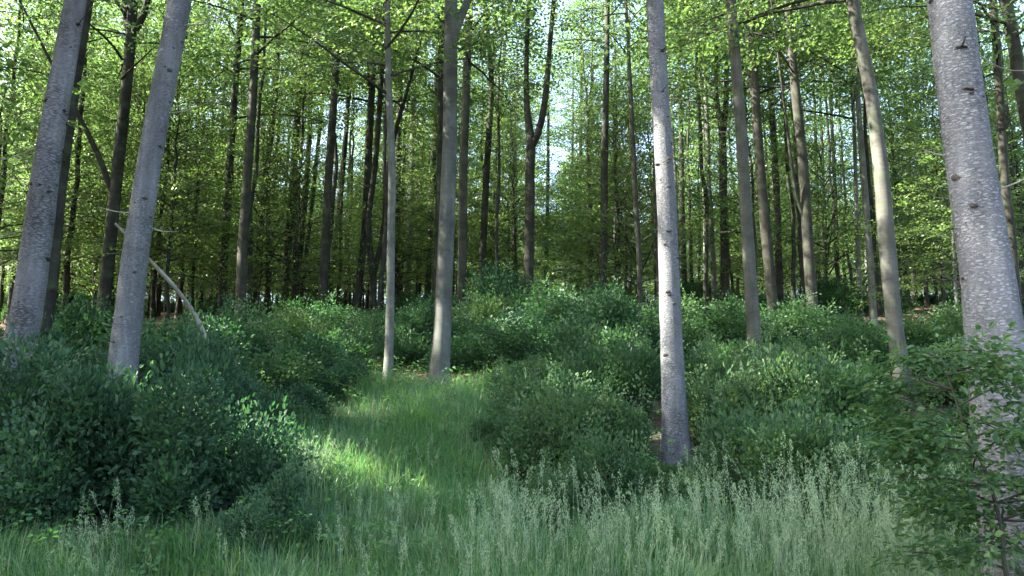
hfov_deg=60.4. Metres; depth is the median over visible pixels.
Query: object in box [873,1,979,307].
slender tree
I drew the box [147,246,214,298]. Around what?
young beech
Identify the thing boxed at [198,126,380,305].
young beech
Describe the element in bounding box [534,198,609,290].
young beech
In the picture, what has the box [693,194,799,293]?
young beech
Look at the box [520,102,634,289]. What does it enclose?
crowned tree
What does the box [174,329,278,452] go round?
shrub
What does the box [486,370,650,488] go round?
shrub
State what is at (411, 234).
slender tree
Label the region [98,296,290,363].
shrub
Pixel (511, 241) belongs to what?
young beech
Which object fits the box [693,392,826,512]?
shrub
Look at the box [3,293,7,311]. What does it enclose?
shrub
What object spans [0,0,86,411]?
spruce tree
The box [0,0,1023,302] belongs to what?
sky
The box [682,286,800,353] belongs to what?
shrub
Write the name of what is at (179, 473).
shrub
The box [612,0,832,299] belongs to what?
beech tree
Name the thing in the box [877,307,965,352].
shrub
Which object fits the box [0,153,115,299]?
young beech
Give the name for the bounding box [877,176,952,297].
young beech
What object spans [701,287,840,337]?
shrub
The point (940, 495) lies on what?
beech sapling
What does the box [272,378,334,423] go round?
shrub
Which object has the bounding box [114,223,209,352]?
dead pole
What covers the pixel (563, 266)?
young beech
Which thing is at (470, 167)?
background tree
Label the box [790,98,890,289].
crowned tree
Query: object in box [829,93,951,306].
understory beech
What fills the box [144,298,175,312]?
shrub
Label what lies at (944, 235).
beech tree
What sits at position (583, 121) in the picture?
tree
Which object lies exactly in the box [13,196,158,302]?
young beech
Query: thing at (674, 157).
slender tree
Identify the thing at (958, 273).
young beech
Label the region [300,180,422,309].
young beech
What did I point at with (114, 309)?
shrub
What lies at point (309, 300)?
shrub
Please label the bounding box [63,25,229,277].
understory beech
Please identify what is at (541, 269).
young beech
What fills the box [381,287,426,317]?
shrub
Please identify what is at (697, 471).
shrub
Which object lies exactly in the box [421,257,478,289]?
young beech
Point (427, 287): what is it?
slender tree
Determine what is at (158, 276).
young beech
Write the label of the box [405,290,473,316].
shrub
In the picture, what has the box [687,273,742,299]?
shrub
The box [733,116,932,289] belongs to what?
young beech
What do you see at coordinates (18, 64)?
background tree
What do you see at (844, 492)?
tall seeding grass
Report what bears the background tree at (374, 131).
on the ground at (658, 406)
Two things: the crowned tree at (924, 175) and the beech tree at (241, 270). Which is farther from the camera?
the crowned tree at (924, 175)
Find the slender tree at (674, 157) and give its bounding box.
[618,2,722,268]
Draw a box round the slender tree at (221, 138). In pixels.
[185,0,276,305]
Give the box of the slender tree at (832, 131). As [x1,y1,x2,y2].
[770,4,901,280]
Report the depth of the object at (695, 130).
47.65 m
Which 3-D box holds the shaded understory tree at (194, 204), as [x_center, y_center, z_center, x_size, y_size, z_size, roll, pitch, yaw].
[-11.321,-3.678,32.331,5.426,10.373,6.107,-5,-11,24]
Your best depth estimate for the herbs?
8.99 m
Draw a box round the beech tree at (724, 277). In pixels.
[589,0,841,308]
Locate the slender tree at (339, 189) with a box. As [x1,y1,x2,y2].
[300,1,384,305]
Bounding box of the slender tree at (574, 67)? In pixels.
[540,0,643,206]
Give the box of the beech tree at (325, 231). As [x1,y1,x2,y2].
[317,1,341,311]
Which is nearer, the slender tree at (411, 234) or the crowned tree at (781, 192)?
the slender tree at (411, 234)
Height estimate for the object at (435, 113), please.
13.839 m
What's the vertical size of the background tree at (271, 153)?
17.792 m
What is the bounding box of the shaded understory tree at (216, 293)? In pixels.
[166,113,270,301]
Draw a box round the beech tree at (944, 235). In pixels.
[849,64,1023,309]
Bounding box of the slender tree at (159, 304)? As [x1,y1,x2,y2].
[116,0,230,316]
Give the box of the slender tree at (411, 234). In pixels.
[363,2,481,294]
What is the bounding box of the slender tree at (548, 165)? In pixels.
[505,21,579,294]
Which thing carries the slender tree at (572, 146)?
on the ground at (658, 406)
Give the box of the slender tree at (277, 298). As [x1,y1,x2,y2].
[239,20,340,302]
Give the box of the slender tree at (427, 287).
[376,3,510,297]
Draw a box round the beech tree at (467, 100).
[317,0,563,311]
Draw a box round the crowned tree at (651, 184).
[593,72,715,297]
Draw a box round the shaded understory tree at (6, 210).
[0,40,160,311]
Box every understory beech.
[0,0,130,275]
[0,114,26,278]
[1,95,125,279]
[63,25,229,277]
[80,15,281,320]
[149,113,240,314]
[331,93,455,262]
[342,125,427,266]
[355,88,510,271]
[400,79,524,298]
[454,78,581,297]
[454,103,572,284]
[534,82,683,262]
[535,69,698,290]
[558,107,678,292]
[563,139,654,287]
[672,43,827,288]
[674,93,795,292]
[713,89,853,275]
[819,81,955,313]
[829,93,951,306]
[839,53,1023,304]
[842,103,948,307]
[921,70,1023,257]
[926,48,1023,239]
[934,40,1023,230]
[992,103,1023,233]
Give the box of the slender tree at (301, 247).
[242,17,363,304]
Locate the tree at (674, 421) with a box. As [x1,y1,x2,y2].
[641,0,696,466]
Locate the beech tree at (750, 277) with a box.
[623,0,928,352]
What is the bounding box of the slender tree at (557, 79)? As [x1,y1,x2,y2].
[530,0,624,284]
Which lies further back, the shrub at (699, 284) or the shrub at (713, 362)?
the shrub at (699, 284)
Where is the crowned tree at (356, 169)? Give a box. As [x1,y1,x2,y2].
[321,119,381,304]
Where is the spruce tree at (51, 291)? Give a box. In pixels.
[39,0,95,342]
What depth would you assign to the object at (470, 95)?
47.62 m
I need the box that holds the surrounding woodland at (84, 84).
[0,0,1023,194]
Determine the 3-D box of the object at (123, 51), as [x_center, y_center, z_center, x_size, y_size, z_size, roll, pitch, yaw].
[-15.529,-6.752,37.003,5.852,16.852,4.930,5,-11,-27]
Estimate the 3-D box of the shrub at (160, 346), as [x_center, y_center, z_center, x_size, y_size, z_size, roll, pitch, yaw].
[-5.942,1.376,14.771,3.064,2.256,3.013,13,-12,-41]
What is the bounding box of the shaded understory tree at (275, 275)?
[209,148,311,288]
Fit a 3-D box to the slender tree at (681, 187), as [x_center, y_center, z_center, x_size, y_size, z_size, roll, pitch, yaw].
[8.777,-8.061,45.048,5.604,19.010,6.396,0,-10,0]
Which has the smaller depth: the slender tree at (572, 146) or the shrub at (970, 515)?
the shrub at (970, 515)
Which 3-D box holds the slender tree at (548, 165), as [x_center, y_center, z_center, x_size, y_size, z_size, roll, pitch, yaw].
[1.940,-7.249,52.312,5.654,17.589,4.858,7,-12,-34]
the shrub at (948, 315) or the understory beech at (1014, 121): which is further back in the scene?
the understory beech at (1014, 121)
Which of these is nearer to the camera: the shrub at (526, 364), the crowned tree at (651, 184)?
the shrub at (526, 364)
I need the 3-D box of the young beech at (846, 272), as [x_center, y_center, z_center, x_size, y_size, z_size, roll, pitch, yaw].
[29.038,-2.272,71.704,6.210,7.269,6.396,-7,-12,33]
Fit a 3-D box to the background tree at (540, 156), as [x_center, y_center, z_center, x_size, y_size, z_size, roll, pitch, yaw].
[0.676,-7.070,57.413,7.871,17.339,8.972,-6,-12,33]
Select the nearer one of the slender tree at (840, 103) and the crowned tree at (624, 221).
the slender tree at (840, 103)
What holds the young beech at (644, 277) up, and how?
on the ground at (658, 406)
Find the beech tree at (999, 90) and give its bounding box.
[829,0,1023,314]
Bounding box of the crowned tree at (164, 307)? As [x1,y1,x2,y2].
[163,129,209,312]
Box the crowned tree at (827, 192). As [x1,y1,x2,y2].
[771,122,863,272]
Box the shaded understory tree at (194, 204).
[106,48,279,318]
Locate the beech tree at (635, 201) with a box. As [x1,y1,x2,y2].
[547,0,709,309]
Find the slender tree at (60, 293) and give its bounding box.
[0,0,156,311]
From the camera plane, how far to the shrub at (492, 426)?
12.27 m
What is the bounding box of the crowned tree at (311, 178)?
[234,80,361,294]
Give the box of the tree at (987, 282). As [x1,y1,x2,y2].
[920,0,1023,575]
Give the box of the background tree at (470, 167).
[415,117,502,233]
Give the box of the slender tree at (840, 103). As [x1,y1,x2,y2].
[804,0,909,290]
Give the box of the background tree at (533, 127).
[470,25,569,267]
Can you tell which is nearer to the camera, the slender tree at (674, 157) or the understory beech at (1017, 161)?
the understory beech at (1017, 161)
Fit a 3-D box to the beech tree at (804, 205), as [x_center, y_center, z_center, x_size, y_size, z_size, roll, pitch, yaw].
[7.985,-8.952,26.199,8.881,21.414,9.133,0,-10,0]
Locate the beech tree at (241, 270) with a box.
[113,0,409,327]
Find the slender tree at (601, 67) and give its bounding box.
[560,0,649,214]
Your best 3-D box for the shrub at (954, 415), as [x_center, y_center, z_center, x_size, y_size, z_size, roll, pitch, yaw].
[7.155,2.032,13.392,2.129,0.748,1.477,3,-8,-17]
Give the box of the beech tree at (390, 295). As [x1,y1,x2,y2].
[191,0,571,384]
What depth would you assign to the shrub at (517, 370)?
15.39 m
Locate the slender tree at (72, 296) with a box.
[9,0,162,313]
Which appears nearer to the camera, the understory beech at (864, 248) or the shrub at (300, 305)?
the shrub at (300, 305)
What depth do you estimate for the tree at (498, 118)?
30.56 m
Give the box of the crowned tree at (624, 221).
[592,149,653,276]
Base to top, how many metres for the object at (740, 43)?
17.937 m
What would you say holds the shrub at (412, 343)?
on the ground at (658, 406)
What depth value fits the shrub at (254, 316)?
24.50 m
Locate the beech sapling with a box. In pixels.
[829,321,1023,575]
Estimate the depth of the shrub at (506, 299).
23.13 m
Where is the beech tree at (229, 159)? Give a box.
[116,0,376,322]
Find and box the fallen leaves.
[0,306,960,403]
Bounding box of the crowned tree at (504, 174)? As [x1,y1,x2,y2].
[425,77,545,269]
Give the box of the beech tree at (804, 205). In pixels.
[633,0,915,313]
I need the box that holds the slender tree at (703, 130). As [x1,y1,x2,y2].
[631,1,765,244]
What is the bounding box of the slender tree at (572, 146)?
[535,22,600,285]
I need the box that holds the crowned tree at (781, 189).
[717,107,837,295]
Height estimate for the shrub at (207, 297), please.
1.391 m
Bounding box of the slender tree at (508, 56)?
[434,0,548,262]
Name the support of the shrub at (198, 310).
on the ground at (658, 406)
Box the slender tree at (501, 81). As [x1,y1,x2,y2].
[457,0,557,269]
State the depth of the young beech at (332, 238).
45.72 m
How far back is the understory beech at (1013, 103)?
39.19 m
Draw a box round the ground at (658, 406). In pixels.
[0,300,969,575]
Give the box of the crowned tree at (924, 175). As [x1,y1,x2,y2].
[904,106,952,269]
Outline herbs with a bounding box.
[1,349,970,575]
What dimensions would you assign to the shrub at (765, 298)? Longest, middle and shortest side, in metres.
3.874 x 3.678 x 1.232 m
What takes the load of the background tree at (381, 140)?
on the ground at (658, 406)
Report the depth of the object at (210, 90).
35.65 m
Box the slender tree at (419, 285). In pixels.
[375,10,479,295]
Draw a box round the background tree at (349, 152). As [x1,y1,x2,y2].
[279,58,406,308]
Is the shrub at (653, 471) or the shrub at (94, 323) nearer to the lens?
the shrub at (653, 471)
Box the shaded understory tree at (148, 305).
[86,82,220,316]
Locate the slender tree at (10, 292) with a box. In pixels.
[0,0,104,323]
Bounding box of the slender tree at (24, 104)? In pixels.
[0,0,100,320]
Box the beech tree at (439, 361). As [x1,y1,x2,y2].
[228,0,634,390]
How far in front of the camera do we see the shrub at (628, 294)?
29.27 m
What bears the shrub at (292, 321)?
on the ground at (658, 406)
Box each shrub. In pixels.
[0,304,111,370]
[0,306,6,321]
[0,323,193,521]
[0,346,175,538]
[0,360,70,411]
[0,393,46,469]
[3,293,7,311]
[4,311,151,402]
[52,289,153,360]
[54,348,217,407]
[55,306,153,328]
[57,283,148,315]
[73,311,232,372]
[81,309,254,397]
[96,351,327,539]
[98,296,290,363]
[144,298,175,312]
[165,296,282,437]
[173,300,212,319]
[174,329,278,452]
[183,296,229,316]
[194,295,234,305]
[195,294,289,319]
[196,447,330,562]
[213,290,295,366]
[214,303,309,332]
[224,341,324,394]
[235,298,345,352]
[241,329,383,387]
[244,366,340,436]
[264,289,359,334]
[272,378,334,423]
[280,281,360,311]
[289,308,398,370]
[304,347,376,401]
[306,297,406,347]
[346,306,412,347]
[361,289,416,312]
[367,292,459,364]
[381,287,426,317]
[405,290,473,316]
[413,299,503,354]
[416,299,555,373]
[431,283,522,334]
[452,287,479,308]
[452,289,578,329]
[456,255,544,321]
[464,402,539,450]
[479,353,608,423]
[480,352,554,387]
[481,294,625,365]
[482,349,570,406]
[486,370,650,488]
[489,273,593,330]
[514,446,602,539]
[521,272,639,328]
[546,300,660,398]
[555,410,653,524]
[557,280,659,355]
[558,328,660,415]
[561,281,595,296]
[562,278,632,305]
[573,284,655,301]
[586,391,658,472]
[609,287,654,320]
[616,456,744,517]
[617,450,702,494]
[624,285,654,305]
[635,283,723,354]
[646,454,712,493]
[649,329,776,393]
[663,460,735,495]
[680,275,710,309]
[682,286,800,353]
[684,325,748,424]
[685,318,820,461]
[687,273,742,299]
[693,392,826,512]
[695,281,766,312]
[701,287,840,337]
[717,386,947,538]
[725,330,815,357]
[726,328,872,392]
[737,301,881,351]
[740,290,805,310]
[746,339,924,440]
[779,313,907,382]
[788,272,884,313]
[796,270,929,313]
[798,305,941,347]
[812,349,900,425]
[827,418,924,514]
[865,436,973,535]
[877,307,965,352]
[877,413,972,479]
[882,333,968,406]
[883,418,961,442]
[906,290,950,305]
[911,292,964,342]
[917,398,970,438]
[922,471,979,568]
[935,277,1023,318]
[956,398,969,433]
[961,484,978,550]
[980,545,1023,575]
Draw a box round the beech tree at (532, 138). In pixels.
[523,0,555,295]
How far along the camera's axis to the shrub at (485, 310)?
22.52 m
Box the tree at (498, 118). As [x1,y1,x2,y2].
[457,1,559,272]
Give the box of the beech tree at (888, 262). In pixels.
[592,0,922,411]
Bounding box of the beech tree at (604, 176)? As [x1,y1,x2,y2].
[519,0,620,289]
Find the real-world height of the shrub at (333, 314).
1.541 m
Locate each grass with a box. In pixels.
[46,366,986,575]
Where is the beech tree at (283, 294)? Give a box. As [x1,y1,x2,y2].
[250,0,369,307]
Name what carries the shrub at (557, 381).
on the ground at (658, 406)
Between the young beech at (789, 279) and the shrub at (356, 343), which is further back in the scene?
the young beech at (789, 279)
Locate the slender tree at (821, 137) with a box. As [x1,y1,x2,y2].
[782,42,857,284]
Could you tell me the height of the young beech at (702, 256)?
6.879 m
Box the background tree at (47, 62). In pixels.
[12,6,128,199]
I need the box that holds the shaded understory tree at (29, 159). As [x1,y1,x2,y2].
[0,39,94,282]
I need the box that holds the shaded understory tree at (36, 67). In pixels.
[0,22,116,279]
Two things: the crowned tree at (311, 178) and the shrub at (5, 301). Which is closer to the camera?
the shrub at (5, 301)
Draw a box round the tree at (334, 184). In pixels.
[261,0,425,310]
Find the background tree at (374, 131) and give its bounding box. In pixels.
[311,15,472,276]
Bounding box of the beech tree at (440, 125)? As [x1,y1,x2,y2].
[289,0,578,296]
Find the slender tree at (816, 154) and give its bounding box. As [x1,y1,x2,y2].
[765,14,855,288]
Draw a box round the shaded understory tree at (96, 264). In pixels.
[61,83,179,307]
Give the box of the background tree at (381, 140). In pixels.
[340,78,431,217]
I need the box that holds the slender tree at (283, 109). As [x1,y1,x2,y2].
[241,8,337,202]
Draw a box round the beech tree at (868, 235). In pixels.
[712,0,988,324]
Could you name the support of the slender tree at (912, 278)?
on the ground at (658, 406)
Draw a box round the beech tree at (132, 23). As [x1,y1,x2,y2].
[0,0,249,337]
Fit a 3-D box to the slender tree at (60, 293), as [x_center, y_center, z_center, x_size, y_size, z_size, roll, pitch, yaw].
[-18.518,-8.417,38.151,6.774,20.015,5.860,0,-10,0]
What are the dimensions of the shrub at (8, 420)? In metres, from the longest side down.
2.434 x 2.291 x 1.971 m
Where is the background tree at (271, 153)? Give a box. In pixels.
[212,19,321,276]
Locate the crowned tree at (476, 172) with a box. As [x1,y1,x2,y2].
[405,62,540,294]
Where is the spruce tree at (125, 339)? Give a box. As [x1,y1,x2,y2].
[99,0,231,394]
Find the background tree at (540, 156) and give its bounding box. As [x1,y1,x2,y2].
[476,60,567,281]
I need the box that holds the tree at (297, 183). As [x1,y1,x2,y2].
[224,1,367,302]
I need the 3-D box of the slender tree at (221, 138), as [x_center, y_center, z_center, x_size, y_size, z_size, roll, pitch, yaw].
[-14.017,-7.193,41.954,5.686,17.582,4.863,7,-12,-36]
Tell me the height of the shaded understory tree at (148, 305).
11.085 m
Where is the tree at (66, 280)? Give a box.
[4,0,198,321]
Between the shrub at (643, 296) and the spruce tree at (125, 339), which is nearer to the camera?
the spruce tree at (125, 339)
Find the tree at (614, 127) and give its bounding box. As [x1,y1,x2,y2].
[568,2,652,291]
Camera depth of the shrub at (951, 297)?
28.25 m
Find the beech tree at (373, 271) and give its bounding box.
[258,0,485,315]
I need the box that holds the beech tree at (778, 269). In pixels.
[641,0,906,310]
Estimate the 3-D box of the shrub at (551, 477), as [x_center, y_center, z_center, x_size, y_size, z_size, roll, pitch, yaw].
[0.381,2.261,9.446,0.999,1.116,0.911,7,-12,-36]
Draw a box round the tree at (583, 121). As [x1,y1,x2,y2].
[535,0,638,292]
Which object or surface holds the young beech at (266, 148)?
on the ground at (658, 406)
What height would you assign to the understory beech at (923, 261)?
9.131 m
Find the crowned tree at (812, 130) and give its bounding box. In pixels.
[735,98,859,272]
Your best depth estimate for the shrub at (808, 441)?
9.11 m
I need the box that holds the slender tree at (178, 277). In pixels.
[139,0,235,301]
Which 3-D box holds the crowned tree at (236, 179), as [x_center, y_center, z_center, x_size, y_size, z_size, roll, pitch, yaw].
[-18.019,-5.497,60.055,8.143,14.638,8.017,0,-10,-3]
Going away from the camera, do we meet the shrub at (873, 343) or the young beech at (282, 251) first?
the shrub at (873, 343)
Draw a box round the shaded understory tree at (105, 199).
[70,103,149,293]
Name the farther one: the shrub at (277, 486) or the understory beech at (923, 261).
the understory beech at (923, 261)
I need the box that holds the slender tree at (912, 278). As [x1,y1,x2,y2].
[840,0,986,304]
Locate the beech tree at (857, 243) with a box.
[697,0,932,314]
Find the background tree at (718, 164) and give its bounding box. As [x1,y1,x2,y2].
[676,57,793,290]
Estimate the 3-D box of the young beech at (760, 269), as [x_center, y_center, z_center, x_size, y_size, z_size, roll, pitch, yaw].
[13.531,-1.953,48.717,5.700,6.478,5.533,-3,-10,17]
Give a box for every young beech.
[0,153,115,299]
[0,194,96,301]
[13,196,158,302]
[82,169,218,316]
[89,177,197,305]
[146,228,234,303]
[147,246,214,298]
[153,112,358,314]
[176,207,272,300]
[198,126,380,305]
[205,219,281,298]
[218,196,319,302]
[233,201,322,305]
[262,178,385,290]
[271,217,352,298]
[290,190,378,293]
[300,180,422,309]
[304,182,424,297]
[305,198,421,304]
[318,130,477,298]
[353,210,432,298]
[404,226,469,295]
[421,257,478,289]
[431,185,538,290]
[454,203,524,288]
[467,199,540,289]
[469,224,543,284]
[501,201,586,288]
[518,243,556,289]
[523,198,628,292]
[534,141,654,291]
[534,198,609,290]
[535,198,613,288]
[545,119,728,296]
[545,193,650,286]
[609,235,654,296]
[623,222,694,290]
[624,203,709,288]
[680,203,758,285]
[680,215,734,284]
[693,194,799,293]
[694,183,799,286]
[708,201,799,295]
[732,187,840,292]
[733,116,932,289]
[735,218,799,290]
[761,211,844,292]
[814,190,875,289]
[815,204,864,284]
[831,243,864,285]
[861,242,931,293]
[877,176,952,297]
[891,120,1023,289]
[896,198,958,305]
[906,210,957,287]
[916,245,952,299]
[938,206,1023,298]
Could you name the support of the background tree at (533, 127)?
on the ground at (658, 406)
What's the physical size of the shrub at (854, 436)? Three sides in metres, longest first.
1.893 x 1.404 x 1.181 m
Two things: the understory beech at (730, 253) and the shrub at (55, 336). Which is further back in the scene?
the understory beech at (730, 253)
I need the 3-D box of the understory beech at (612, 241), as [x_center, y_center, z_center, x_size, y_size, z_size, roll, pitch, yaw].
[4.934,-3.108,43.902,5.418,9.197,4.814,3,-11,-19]
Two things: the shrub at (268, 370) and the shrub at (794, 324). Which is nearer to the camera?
the shrub at (268, 370)
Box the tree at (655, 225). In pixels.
[588,0,720,314]
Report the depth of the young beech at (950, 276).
33.96 m
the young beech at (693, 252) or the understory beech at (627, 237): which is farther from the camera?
the young beech at (693, 252)
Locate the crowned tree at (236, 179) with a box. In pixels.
[205,106,273,298]
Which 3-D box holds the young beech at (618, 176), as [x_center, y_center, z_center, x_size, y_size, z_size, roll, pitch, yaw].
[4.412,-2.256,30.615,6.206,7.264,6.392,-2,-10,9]
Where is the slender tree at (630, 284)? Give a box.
[582,0,677,289]
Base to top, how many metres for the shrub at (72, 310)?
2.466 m
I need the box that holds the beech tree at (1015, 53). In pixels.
[800,0,1023,143]
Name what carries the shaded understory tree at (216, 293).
on the ground at (658, 406)
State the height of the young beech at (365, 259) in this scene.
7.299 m
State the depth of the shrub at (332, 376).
16.29 m
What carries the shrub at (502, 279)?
on the ground at (658, 406)
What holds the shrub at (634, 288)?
on the ground at (658, 406)
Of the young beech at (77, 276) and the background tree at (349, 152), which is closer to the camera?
the young beech at (77, 276)
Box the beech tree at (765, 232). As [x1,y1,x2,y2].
[611,0,914,316]
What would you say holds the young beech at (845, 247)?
on the ground at (658, 406)
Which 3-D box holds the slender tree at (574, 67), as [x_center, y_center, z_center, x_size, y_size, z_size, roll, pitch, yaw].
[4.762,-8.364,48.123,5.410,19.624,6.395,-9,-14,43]
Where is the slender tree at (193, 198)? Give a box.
[153,0,265,314]
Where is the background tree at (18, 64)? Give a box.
[0,3,102,184]
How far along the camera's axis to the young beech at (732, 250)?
46.22 m
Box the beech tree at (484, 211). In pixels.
[478,2,493,293]
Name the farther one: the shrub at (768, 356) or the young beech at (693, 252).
the young beech at (693, 252)
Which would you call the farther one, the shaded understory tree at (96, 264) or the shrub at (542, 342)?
the shaded understory tree at (96, 264)
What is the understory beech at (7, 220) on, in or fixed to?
on the ground at (658, 406)
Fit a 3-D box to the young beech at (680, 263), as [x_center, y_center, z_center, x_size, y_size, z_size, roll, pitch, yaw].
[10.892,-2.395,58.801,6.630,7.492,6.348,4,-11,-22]
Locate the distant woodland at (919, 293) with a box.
[5,108,1010,302]
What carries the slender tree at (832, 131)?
on the ground at (658, 406)
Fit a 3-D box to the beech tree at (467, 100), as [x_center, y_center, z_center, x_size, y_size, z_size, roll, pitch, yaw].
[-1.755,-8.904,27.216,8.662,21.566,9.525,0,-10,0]
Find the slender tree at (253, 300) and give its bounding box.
[212,0,328,303]
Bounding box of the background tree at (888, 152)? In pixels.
[839,59,931,295]
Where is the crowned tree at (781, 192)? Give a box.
[731,139,815,258]
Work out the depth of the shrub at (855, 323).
20.34 m
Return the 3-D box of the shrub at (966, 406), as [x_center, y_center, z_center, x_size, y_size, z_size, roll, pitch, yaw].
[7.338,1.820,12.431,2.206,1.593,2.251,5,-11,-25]
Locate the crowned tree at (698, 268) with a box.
[645,103,756,281]
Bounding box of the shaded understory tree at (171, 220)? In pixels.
[61,34,279,325]
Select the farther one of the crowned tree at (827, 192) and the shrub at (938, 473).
the crowned tree at (827, 192)
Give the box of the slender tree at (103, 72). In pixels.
[24,1,153,296]
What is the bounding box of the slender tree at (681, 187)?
[631,0,730,287]
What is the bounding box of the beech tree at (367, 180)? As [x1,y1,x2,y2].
[230,0,488,312]
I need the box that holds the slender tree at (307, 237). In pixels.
[263,2,367,305]
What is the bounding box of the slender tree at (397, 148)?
[347,1,487,298]

